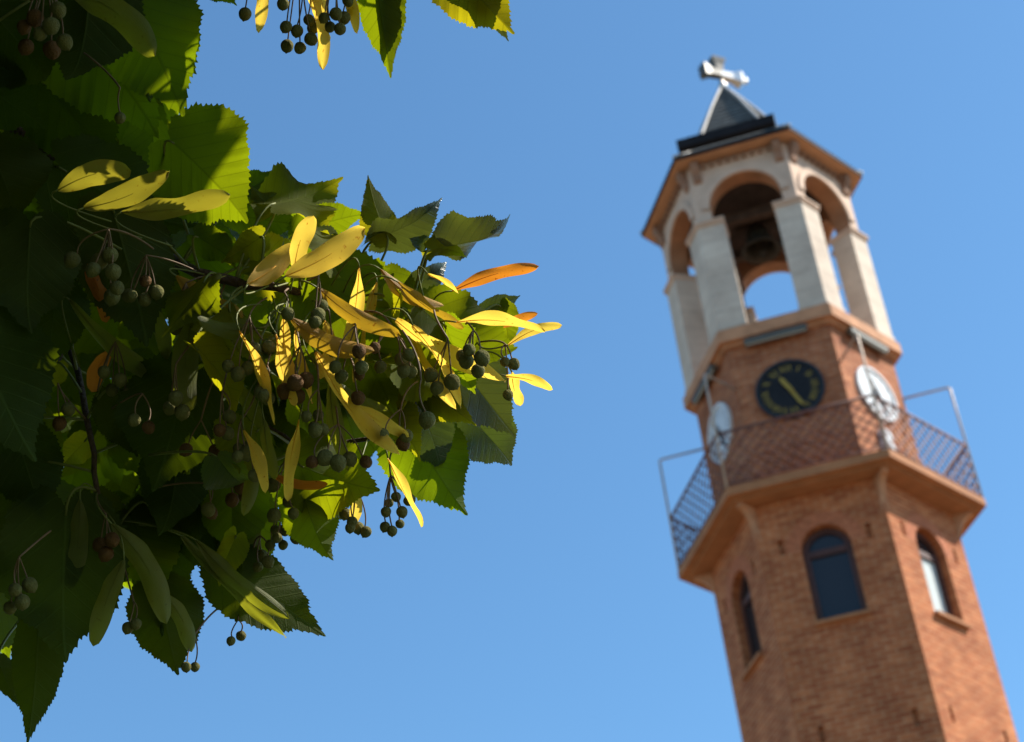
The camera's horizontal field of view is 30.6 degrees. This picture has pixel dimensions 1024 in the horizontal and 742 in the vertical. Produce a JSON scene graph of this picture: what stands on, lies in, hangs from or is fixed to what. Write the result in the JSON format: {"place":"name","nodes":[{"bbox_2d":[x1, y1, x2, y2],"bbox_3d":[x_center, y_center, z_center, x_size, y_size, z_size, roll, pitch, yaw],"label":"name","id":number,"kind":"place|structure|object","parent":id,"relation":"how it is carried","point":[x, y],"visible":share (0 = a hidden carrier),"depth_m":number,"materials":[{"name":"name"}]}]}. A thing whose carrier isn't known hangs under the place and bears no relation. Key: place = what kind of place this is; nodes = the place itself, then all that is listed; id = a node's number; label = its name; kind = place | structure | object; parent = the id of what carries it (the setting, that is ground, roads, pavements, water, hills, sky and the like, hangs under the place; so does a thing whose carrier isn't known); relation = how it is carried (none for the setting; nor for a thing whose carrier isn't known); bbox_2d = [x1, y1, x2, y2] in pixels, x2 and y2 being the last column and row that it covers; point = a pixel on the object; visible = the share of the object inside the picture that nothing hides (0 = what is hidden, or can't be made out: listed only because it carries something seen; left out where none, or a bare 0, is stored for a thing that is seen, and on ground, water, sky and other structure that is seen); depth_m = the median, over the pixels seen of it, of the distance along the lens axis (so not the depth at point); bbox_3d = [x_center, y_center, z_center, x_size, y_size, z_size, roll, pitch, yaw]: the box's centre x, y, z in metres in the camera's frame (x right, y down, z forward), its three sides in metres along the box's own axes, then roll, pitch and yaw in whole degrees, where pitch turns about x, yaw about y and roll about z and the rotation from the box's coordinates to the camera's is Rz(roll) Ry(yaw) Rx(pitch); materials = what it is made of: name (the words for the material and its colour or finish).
{"place":"outdoors","nodes":[
{"label":"outdoors","id":0,"kind":"place"},
{"bbox_2d":[0,0,1023,741],"label":"sky","id":1,"kind":"structure","parent":0,"point":[557,609],"materials":[{"name":"blue"}]},
{"label":"ground","id":2,"kind":"structure","parent":0,"visible":0},
{"bbox_2d":[640,55,1018,741],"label":"clock tower","id":3,"kind":"structure","parent":2,"relation":"on","point":[824,561],"depth_m":27.90,"materials":[{"name":"brick"}]},
{"bbox_2d":[740,573,763,680],"bbox_3d":[3.549,3.656,27.475,0.422,1.576,0.800,3,-37,-14],"label":"window","id":4,"kind":"structure","parent":3,"relation":"in","point":[756,653],"depth_m":27.63,"materials":[{"name":"black glass"}]},
{"bbox_2d":[734,216,780,263],"bbox_3d":[4.243,-2.298,32.235,0.726,0.748,0.680,-7,-36,0],"label":"bell","id":5,"kind":"object","parent":3,"relation":"hanging from","point":[762,245],"visible":0.99,"depth_m":32.26,"materials":[{"name":"brown metal"}]},
{"bbox_2d":[803,528,871,626],"bbox_3d":[4.572,2.908,26.627,0.800,1.576,0.380,-15,-37,10],"label":"window","id":6,"kind":"structure","parent":3,"relation":"in","point":[836,588],"depth_m":26.67,"materials":[{"name":"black glass"}]},
{"bbox_2d":[916,531,971,629],"bbox_3d":[6.015,3.020,27.035,0.584,1.576,0.800,-36,-44,33],"label":"window","id":7,"kind":"structure","parent":3,"relation":"in","point":[930,562],"depth_m":27.13,"materials":[{"name":"white glass"}]},
{"label":"lawn","id":8,"kind":"structure","parent":0,"visible":0},
{"bbox_2d":[0,0,561,741],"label":"linden tree","id":9,"kind":"object","parent":8,"relation":"on","point":[298,358],"visible":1,"depth_m":0.95,"materials":[{"name":"green plant"}]}
]}

